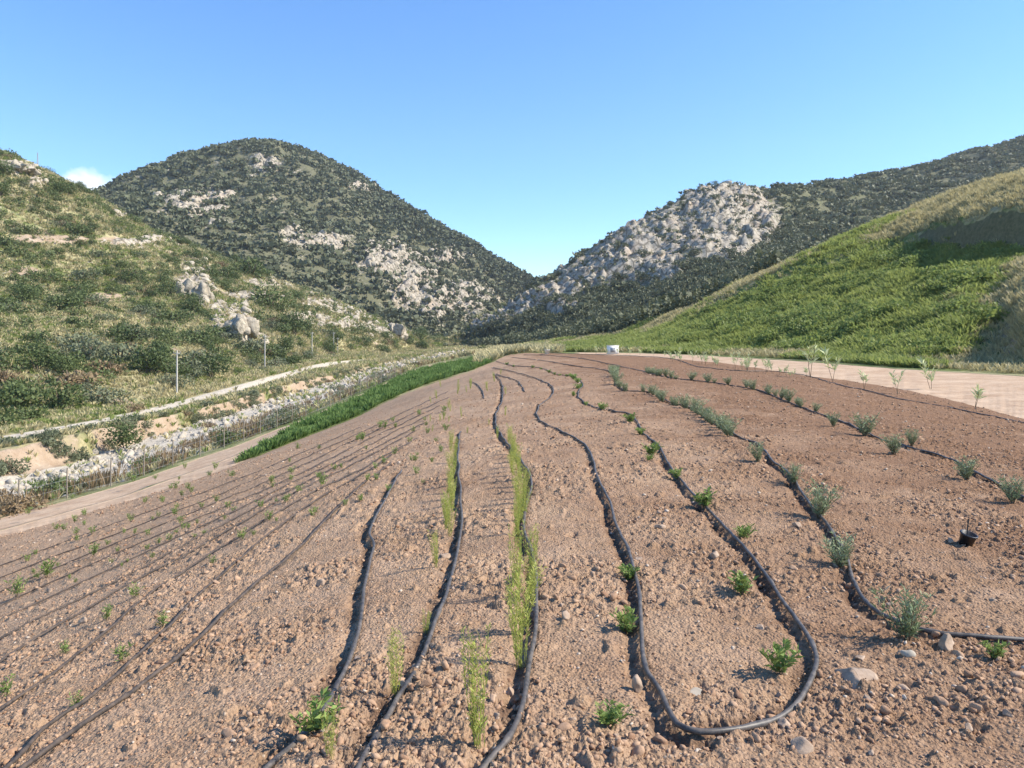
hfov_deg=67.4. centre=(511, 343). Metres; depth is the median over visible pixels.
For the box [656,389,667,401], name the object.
lavender bush
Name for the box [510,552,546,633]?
feathery shrub
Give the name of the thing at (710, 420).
lavender bush
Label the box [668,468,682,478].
leafy seedling
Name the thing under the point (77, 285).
evergreen bush
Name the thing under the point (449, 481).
feathery shrub
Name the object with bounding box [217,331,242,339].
olive green bush
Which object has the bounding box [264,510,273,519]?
seedling
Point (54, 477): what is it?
olive green bush
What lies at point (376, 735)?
irrigation hose
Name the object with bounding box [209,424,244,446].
evergreen bush
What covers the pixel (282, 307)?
evergreen bush
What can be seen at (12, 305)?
olive green bush
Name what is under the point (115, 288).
evergreen bush
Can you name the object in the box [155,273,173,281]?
tree
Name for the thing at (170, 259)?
evergreen bush
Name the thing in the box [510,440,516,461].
feathery shrub
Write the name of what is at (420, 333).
evergreen bush
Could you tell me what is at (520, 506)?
feathery shrub
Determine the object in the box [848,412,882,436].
lavender bush
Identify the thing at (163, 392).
dry grass
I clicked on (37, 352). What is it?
shrub
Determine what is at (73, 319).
hillside scrub
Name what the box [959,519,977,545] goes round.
plant pot
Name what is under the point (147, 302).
evergreen bush
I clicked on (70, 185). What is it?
tree
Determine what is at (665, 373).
lavender bush
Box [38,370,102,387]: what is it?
dry bush
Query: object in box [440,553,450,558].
stone
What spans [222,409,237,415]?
olive green bush
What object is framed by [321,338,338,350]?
evergreen bush
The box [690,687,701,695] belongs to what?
stone
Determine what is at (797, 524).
stone
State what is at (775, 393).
lavender bush
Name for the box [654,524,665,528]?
stone
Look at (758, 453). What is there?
lavender bush
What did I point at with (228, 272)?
evergreen bush
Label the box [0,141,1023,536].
terrain
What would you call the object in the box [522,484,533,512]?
feathery shrub
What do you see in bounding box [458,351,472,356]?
olive green bush
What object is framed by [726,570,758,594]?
leafy seedling
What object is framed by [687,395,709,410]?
lavender bush
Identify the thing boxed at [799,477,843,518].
lavender bush
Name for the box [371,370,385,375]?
olive green bush
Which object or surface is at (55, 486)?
shrub
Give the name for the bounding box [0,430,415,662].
irrigation hose
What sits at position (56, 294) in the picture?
evergreen bush
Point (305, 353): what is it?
olive green bush
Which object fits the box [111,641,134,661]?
seedling
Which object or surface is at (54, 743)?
irrigation hose
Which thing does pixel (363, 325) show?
evergreen bush
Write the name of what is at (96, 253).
olive green bush
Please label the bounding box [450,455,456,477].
feathery shrub
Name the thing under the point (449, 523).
feathery shrub
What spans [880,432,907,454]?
lavender bush
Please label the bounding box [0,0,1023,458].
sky
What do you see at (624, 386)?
lavender bush
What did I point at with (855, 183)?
ridge scrub
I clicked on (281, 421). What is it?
olive green bush
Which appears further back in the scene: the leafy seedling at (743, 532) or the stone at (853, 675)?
the leafy seedling at (743, 532)
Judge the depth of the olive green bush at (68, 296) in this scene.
165.57 m
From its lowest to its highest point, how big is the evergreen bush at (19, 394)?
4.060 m
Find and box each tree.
[0,160,15,174]
[0,182,12,197]
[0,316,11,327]
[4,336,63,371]
[6,279,46,303]
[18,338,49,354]
[48,179,69,192]
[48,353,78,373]
[52,179,80,194]
[63,285,95,305]
[75,181,86,187]
[98,266,115,275]
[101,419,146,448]
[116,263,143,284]
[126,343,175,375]
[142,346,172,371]
[153,277,183,295]
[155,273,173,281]
[179,237,191,244]
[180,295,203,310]
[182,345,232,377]
[229,253,239,261]
[246,350,263,363]
[273,310,309,334]
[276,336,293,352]
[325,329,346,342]
[418,340,428,348]
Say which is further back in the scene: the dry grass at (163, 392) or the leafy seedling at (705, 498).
the dry grass at (163, 392)
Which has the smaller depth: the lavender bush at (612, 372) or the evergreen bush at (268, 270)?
the lavender bush at (612, 372)
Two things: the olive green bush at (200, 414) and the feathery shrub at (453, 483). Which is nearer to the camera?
the feathery shrub at (453, 483)
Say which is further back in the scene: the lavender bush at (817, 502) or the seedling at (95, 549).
the seedling at (95, 549)
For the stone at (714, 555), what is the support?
on the field
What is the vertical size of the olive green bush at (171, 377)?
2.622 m
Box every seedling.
[0,673,15,696]
[4,573,29,597]
[39,557,56,577]
[59,638,70,653]
[67,689,84,705]
[87,542,100,555]
[88,525,96,533]
[100,603,112,619]
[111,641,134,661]
[127,581,144,597]
[154,609,169,627]
[175,515,185,522]
[207,554,218,562]
[237,527,246,539]
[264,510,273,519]
[268,474,275,482]
[288,687,345,733]
[293,484,303,491]
[315,472,327,485]
[593,698,635,726]
[598,402,607,409]
[608,605,638,633]
[615,564,639,579]
[620,412,636,421]
[635,427,646,433]
[642,441,663,453]
[645,454,654,459]
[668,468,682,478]
[692,485,716,508]
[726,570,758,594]
[733,523,756,537]
[758,638,805,674]
[976,640,1010,657]
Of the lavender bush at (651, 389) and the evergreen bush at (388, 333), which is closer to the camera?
the lavender bush at (651, 389)
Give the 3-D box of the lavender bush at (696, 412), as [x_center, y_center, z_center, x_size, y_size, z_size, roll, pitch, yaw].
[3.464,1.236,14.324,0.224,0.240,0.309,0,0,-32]
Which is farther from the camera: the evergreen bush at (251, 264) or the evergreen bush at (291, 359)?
the evergreen bush at (251, 264)
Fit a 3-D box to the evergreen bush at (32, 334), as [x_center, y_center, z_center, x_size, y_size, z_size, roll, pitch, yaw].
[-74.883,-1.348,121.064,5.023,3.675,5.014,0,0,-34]
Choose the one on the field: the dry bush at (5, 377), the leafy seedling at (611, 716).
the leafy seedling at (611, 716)
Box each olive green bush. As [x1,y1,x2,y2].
[0,301,28,311]
[0,455,31,473]
[20,181,36,188]
[26,203,38,209]
[44,330,99,348]
[46,295,87,305]
[46,472,72,484]
[48,220,72,228]
[49,347,69,355]
[61,343,93,352]
[67,336,117,359]
[69,268,102,279]
[79,381,99,389]
[81,384,137,405]
[82,293,109,305]
[82,341,145,364]
[82,478,100,488]
[88,248,107,256]
[92,312,117,320]
[109,418,134,428]
[122,325,156,341]
[125,290,136,295]
[127,304,155,313]
[134,251,150,258]
[141,309,160,317]
[154,372,195,388]
[165,356,211,377]
[168,349,216,368]
[189,410,208,420]
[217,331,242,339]
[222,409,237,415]
[227,338,267,352]
[242,358,256,367]
[257,411,295,429]
[259,323,269,329]
[260,356,289,366]
[261,318,280,329]
[272,404,297,414]
[275,385,282,391]
[302,349,316,356]
[319,328,335,335]
[328,384,345,389]
[334,389,345,396]
[339,367,355,374]
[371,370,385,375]
[377,375,392,381]
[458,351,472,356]
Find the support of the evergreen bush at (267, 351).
on the terrain at (1004, 393)
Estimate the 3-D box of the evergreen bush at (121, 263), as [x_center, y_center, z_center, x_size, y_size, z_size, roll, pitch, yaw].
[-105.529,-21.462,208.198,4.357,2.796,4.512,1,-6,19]
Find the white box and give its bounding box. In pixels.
[606,345,618,353]
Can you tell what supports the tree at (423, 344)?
on the terrain at (1004, 393)
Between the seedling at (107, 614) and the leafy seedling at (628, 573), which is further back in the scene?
the seedling at (107, 614)
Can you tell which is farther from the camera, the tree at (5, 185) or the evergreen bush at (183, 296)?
the tree at (5, 185)
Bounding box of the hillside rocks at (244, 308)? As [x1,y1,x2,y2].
[0,159,775,343]
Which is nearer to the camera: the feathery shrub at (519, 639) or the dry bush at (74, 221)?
the feathery shrub at (519, 639)
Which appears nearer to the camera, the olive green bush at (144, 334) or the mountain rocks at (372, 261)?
the olive green bush at (144, 334)
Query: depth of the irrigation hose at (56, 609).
8.72 m
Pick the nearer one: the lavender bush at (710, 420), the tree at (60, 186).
the lavender bush at (710, 420)
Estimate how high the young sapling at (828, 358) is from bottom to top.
1.274 m
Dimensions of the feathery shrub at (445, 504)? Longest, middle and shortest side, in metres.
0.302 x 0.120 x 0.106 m
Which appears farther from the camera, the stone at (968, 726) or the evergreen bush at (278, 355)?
the evergreen bush at (278, 355)
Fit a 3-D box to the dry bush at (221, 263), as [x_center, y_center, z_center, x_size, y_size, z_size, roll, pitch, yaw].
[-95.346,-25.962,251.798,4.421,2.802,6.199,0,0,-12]
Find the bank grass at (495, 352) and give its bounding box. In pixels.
[471,341,565,362]
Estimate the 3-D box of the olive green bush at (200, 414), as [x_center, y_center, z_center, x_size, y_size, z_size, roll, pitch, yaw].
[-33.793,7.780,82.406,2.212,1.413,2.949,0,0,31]
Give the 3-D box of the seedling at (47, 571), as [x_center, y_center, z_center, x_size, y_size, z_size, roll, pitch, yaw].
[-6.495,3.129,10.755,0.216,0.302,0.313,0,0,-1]
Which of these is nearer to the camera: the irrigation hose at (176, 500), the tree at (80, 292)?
the irrigation hose at (176, 500)
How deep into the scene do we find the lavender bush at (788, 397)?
17.26 m
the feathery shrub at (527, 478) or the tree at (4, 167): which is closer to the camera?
the feathery shrub at (527, 478)
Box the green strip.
[232,355,492,462]
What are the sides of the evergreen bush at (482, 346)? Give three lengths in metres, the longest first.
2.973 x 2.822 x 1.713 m
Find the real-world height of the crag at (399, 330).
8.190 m
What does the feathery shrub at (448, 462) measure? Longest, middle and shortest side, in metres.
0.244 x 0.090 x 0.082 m
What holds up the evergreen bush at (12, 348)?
on the terrain at (1004, 393)
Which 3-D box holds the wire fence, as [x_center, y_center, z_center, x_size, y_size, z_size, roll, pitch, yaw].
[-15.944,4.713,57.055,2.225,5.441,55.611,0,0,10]
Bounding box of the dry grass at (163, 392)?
[0,149,506,515]
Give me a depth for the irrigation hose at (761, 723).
3.81 m
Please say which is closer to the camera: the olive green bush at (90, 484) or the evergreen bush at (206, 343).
the olive green bush at (90, 484)
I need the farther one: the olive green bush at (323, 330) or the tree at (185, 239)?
the tree at (185, 239)
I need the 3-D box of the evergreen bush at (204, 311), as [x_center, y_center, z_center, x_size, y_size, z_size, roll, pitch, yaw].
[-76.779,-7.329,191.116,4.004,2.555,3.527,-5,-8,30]
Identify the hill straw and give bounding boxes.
[516,166,1023,373]
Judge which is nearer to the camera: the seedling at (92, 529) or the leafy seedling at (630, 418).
the leafy seedling at (630, 418)
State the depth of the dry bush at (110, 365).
105.82 m
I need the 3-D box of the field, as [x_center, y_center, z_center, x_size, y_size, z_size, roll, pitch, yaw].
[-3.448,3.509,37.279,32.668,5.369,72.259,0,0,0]
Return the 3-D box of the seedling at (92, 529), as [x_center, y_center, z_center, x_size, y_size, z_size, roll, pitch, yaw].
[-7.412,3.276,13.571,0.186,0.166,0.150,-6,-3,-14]
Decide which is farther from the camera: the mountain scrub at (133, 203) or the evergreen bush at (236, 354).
the mountain scrub at (133, 203)
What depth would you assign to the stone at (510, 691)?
3.33 m
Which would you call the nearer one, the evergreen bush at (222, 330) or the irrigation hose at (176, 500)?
the irrigation hose at (176, 500)
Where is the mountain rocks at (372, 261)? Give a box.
[152,153,484,316]
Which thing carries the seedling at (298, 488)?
on the field
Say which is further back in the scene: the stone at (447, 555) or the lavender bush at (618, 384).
the lavender bush at (618, 384)
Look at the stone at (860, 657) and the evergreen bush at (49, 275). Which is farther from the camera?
the evergreen bush at (49, 275)
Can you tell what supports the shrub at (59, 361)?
on the terrain at (1004, 393)
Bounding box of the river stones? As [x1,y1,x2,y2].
[0,349,463,502]
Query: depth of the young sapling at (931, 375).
23.88 m
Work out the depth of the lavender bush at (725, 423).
11.09 m
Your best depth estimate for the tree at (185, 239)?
261.53 m
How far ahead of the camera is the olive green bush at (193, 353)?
126.52 m
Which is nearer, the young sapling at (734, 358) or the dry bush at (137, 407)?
the young sapling at (734, 358)
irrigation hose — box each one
[0,391,447,577]
[0,397,447,591]
[0,405,439,605]
[0,413,431,618]
[0,423,423,638]
[0,427,359,565]
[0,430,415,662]
[0,442,408,710]
[3,438,416,767]
[17,462,390,767]
[263,469,401,767]
[355,431,463,767]
[479,373,538,767]
[491,361,818,734]
[513,357,1023,641]
[525,354,1023,497]
[565,353,1023,422]
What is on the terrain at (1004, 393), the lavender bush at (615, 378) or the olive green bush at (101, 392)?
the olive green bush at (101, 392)
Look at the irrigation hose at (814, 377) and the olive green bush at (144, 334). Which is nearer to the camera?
the irrigation hose at (814, 377)
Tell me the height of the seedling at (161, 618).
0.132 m
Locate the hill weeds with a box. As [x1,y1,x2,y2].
[519,195,1023,368]
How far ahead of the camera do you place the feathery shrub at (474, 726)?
2.85 m
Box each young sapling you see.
[731,351,741,367]
[800,343,819,377]
[817,346,841,380]
[858,369,868,388]
[889,370,904,394]
[917,357,938,388]
[970,383,986,407]
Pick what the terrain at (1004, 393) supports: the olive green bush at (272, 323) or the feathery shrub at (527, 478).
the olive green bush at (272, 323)
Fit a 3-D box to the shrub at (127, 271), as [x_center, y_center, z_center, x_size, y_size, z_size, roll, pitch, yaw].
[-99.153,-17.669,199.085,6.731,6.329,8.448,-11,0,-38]
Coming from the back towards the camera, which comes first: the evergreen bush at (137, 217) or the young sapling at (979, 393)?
the evergreen bush at (137, 217)
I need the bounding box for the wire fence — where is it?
[0,364,399,503]
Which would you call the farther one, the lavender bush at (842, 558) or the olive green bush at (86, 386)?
the olive green bush at (86, 386)
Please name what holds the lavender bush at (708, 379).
on the field
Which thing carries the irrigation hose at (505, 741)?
on the field
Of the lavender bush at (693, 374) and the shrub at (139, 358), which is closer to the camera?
the lavender bush at (693, 374)
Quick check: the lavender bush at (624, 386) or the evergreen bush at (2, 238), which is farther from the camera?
the evergreen bush at (2, 238)
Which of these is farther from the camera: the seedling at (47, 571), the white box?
the white box
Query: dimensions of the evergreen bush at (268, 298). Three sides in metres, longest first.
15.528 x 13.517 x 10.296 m
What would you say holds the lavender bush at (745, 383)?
on the field
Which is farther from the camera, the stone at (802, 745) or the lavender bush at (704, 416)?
the lavender bush at (704, 416)
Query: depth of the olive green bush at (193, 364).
117.47 m
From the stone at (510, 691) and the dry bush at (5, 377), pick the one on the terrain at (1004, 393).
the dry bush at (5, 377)
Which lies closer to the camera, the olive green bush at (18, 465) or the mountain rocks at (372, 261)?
the olive green bush at (18, 465)
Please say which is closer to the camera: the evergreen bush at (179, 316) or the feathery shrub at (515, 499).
the feathery shrub at (515, 499)
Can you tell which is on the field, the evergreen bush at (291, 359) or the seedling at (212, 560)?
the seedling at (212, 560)
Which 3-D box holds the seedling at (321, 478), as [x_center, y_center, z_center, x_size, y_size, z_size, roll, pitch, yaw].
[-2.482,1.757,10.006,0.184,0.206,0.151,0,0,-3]
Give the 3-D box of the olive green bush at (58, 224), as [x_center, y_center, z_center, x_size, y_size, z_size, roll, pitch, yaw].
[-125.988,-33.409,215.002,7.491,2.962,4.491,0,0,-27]
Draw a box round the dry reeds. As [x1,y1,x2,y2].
[0,351,474,513]
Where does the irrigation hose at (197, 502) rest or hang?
on the field
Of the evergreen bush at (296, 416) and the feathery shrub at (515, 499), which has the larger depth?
the evergreen bush at (296, 416)
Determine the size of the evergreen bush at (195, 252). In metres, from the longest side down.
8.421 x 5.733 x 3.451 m
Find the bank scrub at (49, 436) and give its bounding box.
[0,352,434,475]
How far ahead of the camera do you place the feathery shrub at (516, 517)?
6.15 m
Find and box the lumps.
[1,393,1023,767]
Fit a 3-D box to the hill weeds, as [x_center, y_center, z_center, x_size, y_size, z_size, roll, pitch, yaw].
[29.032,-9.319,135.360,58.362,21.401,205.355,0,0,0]
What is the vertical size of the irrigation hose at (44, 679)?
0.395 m
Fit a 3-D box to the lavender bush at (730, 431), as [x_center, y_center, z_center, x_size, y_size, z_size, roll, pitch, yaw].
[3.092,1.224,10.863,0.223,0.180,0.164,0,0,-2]
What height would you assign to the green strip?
4.481 m
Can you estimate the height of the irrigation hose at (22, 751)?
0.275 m
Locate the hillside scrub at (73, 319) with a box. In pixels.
[0,148,506,400]
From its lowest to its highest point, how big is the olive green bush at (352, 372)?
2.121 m
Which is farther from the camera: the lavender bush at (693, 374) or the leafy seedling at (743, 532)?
the lavender bush at (693, 374)
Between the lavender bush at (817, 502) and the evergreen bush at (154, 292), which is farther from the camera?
the evergreen bush at (154, 292)
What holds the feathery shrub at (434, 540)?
on the field
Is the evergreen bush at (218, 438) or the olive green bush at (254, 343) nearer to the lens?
the evergreen bush at (218, 438)
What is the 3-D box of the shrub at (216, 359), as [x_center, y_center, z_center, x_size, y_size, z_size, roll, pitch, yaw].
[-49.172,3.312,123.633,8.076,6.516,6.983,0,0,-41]
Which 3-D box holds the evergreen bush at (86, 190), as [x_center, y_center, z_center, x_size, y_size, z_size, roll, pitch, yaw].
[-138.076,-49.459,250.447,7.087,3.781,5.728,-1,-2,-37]
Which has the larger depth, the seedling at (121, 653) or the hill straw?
the hill straw
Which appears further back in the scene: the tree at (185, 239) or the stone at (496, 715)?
the tree at (185, 239)
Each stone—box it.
[78,616,86,623]
[316,579,325,586]
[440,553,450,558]
[493,712,499,719]
[507,687,513,696]
[562,610,569,619]
[632,674,643,693]
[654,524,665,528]
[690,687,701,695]
[710,551,718,559]
[756,624,763,629]
[777,717,790,728]
[790,736,813,754]
[792,522,801,526]
[835,667,878,689]
[855,655,864,660]
[868,749,873,755]
[898,684,909,690]
[900,650,915,656]
[938,633,953,650]
[965,722,972,731]
[1002,709,1012,717]
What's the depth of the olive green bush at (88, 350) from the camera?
112.55 m
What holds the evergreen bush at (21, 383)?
on the terrain at (1004, 393)
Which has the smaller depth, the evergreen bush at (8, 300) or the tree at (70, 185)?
the evergreen bush at (8, 300)
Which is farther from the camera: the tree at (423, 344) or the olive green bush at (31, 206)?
the tree at (423, 344)
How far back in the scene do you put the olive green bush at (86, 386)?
94.73 m
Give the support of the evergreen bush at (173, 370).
on the terrain at (1004, 393)
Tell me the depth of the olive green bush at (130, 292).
190.36 m
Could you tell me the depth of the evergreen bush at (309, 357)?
182.36 m
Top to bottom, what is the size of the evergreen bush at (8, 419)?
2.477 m
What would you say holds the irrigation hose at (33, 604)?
on the field
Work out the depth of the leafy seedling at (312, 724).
3.00 m
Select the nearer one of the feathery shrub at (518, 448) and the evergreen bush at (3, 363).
the feathery shrub at (518, 448)
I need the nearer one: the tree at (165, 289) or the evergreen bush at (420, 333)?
the tree at (165, 289)
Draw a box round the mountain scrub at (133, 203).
[92,137,537,336]
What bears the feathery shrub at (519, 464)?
on the field
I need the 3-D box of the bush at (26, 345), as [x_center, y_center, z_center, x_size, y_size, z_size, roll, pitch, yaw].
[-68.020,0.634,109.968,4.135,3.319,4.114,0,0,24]
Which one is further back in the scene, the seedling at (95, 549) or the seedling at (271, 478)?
the seedling at (271, 478)
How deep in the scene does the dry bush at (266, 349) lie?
163.97 m
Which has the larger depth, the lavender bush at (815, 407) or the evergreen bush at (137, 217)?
the evergreen bush at (137, 217)
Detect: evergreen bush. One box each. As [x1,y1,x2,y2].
[0,231,13,246]
[0,295,22,306]
[0,304,9,314]
[0,349,28,371]
[0,377,40,391]
[0,379,44,409]
[0,406,27,426]
[1,404,49,420]
[2,345,22,353]
[6,281,52,297]
[19,324,54,342]
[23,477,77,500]
[28,269,67,283]
[31,374,89,408]
[32,258,52,265]
[37,350,85,369]
[38,292,82,304]
[43,292,85,308]
[51,212,64,222]
[54,286,68,292]
[60,222,94,235]
[67,281,96,290]
[79,186,98,196]
[104,284,123,293]
[105,322,152,341]
[113,259,130,268]
[128,215,142,223]
[131,297,156,310]
[131,454,162,470]
[144,288,160,296]
[146,324,178,337]
[148,339,174,353]
[156,308,194,322]
[160,362,193,375]
[163,256,180,262]
[174,291,205,302]
[178,328,223,345]
[179,249,205,257]
[197,309,208,315]
[201,338,220,349]
[205,263,241,278]
[208,324,234,336]
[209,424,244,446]
[218,277,231,289]
[218,349,239,362]
[235,255,265,277]
[242,344,258,353]
[248,279,298,308]
[261,345,277,357]
[262,268,275,275]
[267,345,287,357]
[272,410,299,419]
[273,302,289,311]
[274,322,292,335]
[281,354,305,364]
[291,290,308,300]
[298,318,314,329]
[302,353,314,359]
[320,340,335,352]
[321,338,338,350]
[355,322,374,332]
[360,334,374,345]
[379,346,390,352]
[382,331,393,338]
[412,328,429,339]
[477,344,489,348]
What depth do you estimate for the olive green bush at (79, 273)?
190.52 m
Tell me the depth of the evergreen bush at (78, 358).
104.54 m
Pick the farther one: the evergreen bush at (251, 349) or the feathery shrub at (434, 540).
the evergreen bush at (251, 349)
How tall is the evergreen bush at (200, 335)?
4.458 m
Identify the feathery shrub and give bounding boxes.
[320,706,338,759]
[384,625,406,695]
[421,609,431,632]
[427,529,438,566]
[440,489,451,514]
[440,493,449,520]
[442,499,450,528]
[446,450,450,465]
[446,470,453,492]
[446,503,456,536]
[447,431,452,447]
[447,472,457,499]
[447,481,456,510]
[450,444,455,463]
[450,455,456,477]
[452,436,458,456]
[457,623,492,748]
[503,564,531,669]
[505,524,523,583]
[506,423,512,443]
[507,451,514,472]
[509,448,517,471]
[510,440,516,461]
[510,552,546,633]
[511,471,524,500]
[511,500,519,536]
[512,461,521,483]
[512,481,521,507]
[513,496,522,528]
[514,454,521,479]
[515,442,522,466]
[517,488,525,521]
[519,464,526,492]
[520,522,539,600]
[521,468,530,499]
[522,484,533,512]
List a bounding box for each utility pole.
[173,350,179,392]
[262,335,264,365]
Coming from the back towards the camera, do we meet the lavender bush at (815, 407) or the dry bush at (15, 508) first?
the dry bush at (15, 508)
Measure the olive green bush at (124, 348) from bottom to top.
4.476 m
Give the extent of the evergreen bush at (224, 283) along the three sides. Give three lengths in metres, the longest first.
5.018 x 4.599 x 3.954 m
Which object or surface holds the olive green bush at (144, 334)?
on the terrain at (1004, 393)
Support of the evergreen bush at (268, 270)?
on the terrain at (1004, 393)
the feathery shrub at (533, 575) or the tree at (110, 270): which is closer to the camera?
the feathery shrub at (533, 575)
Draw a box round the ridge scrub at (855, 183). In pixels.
[443,134,1023,345]
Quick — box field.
[0,353,1023,767]
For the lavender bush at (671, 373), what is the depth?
24.27 m
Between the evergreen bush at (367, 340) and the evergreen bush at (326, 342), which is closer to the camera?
the evergreen bush at (326, 342)
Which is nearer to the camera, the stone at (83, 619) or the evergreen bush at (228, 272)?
the stone at (83, 619)
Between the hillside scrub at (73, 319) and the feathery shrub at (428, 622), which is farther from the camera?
the hillside scrub at (73, 319)
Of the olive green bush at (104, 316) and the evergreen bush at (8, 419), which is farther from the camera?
the olive green bush at (104, 316)
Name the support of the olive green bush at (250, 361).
on the terrain at (1004, 393)
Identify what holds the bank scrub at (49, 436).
on the terrain at (1004, 393)
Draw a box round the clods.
[0,364,1023,767]
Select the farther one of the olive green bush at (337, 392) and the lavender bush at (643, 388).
the olive green bush at (337, 392)
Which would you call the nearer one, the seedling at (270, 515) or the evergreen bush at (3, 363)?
the seedling at (270, 515)
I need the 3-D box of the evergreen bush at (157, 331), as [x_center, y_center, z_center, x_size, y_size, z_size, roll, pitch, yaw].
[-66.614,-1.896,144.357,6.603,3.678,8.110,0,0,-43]
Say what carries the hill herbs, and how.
on the terrain at (1004, 393)
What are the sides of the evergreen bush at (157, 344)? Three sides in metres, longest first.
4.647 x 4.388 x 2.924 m
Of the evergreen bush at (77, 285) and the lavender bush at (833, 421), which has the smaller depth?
the lavender bush at (833, 421)
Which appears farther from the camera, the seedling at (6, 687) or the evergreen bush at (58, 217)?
the evergreen bush at (58, 217)
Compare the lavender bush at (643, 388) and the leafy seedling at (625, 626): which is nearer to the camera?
the leafy seedling at (625, 626)
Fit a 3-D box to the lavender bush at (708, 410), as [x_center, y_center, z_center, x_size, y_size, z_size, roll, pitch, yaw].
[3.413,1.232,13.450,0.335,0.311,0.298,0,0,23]
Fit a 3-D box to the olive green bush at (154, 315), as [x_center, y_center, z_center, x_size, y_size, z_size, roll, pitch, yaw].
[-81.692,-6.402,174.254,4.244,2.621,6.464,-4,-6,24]
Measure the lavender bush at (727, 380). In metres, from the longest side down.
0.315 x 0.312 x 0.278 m
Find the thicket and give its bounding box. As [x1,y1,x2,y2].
[467,214,808,345]
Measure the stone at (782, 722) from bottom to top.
0.038 m
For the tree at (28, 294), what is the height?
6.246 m
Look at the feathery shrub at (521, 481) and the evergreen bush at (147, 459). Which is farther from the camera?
the evergreen bush at (147, 459)
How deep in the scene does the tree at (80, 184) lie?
249.43 m
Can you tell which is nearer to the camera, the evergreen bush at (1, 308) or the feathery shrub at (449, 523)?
the feathery shrub at (449, 523)
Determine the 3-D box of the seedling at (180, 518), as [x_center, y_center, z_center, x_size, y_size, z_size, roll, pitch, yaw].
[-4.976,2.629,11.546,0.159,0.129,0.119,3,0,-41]
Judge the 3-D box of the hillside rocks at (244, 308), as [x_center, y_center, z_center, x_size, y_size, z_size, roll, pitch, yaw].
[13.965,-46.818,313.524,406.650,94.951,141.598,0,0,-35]
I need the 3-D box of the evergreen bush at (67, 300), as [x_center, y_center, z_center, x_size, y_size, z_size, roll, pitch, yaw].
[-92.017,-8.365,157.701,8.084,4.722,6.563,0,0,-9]
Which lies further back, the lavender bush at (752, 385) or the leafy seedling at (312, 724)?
the lavender bush at (752, 385)
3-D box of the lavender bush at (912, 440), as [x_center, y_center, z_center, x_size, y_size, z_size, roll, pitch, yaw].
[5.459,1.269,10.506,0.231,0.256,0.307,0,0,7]
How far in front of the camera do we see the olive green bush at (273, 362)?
154.75 m
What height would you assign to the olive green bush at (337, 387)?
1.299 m
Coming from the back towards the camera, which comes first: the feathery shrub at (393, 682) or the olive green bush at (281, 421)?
the olive green bush at (281, 421)
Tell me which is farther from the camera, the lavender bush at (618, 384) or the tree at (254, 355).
the tree at (254, 355)
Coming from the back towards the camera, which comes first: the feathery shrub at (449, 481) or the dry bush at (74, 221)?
the dry bush at (74, 221)
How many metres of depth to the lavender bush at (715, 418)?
11.95 m
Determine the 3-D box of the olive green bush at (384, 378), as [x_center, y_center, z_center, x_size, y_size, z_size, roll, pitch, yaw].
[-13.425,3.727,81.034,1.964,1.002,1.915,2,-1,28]
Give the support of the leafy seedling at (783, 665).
on the field
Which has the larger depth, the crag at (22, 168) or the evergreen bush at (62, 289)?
the crag at (22, 168)
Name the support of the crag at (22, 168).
on the terrain at (1004, 393)
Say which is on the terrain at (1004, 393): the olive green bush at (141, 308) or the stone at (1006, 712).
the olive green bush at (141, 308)
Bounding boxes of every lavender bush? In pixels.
[610,368,622,379]
[610,372,624,383]
[614,379,622,387]
[620,381,628,391]
[638,383,648,391]
[647,384,658,394]
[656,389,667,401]
[660,367,670,376]
[666,369,675,377]
[671,397,679,405]
[676,394,690,406]
[680,400,690,407]
[687,369,698,378]
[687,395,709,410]
[690,405,702,414]
[695,407,711,416]
[698,406,714,420]
[701,373,711,381]
[703,411,711,422]
[706,414,714,424]
[711,410,731,428]
[715,415,741,435]
[715,417,733,431]
[723,376,731,384]
[723,425,736,435]
[742,378,750,386]
[746,379,756,389]
[747,441,763,461]
[771,389,778,395]
[777,386,786,398]
[779,461,803,483]
[781,387,795,402]
[794,397,805,406]
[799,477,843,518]
[811,402,821,411]
[816,530,855,567]
[823,412,840,426]
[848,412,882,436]
[869,584,937,640]
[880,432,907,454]
[903,428,922,445]
[952,455,980,479]
[992,473,1023,503]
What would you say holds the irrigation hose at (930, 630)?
on the field
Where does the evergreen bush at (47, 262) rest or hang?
on the terrain at (1004, 393)
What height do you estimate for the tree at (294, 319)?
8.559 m
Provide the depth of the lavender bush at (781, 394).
18.09 m
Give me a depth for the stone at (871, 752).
2.76 m
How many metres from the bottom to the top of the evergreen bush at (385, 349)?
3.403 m
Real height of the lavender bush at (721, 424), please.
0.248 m
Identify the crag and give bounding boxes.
[5,164,41,174]
[173,278,214,302]
[213,313,259,342]
[388,322,407,340]
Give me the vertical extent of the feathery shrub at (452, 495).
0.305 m
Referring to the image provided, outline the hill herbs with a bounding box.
[651,237,1023,354]
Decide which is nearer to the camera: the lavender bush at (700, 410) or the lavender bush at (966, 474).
the lavender bush at (966, 474)
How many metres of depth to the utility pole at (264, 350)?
150.85 m
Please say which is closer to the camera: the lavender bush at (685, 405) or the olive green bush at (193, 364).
the lavender bush at (685, 405)
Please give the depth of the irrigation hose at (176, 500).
14.88 m
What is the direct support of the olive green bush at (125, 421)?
on the terrain at (1004, 393)
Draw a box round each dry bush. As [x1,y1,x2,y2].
[0,370,23,385]
[0,488,17,500]
[0,492,52,519]
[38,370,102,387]
[53,219,76,223]
[88,359,127,375]
[122,403,145,411]
[183,438,204,447]
[200,422,215,427]
[202,428,222,438]
[216,261,228,265]
[238,430,254,438]
[258,347,274,353]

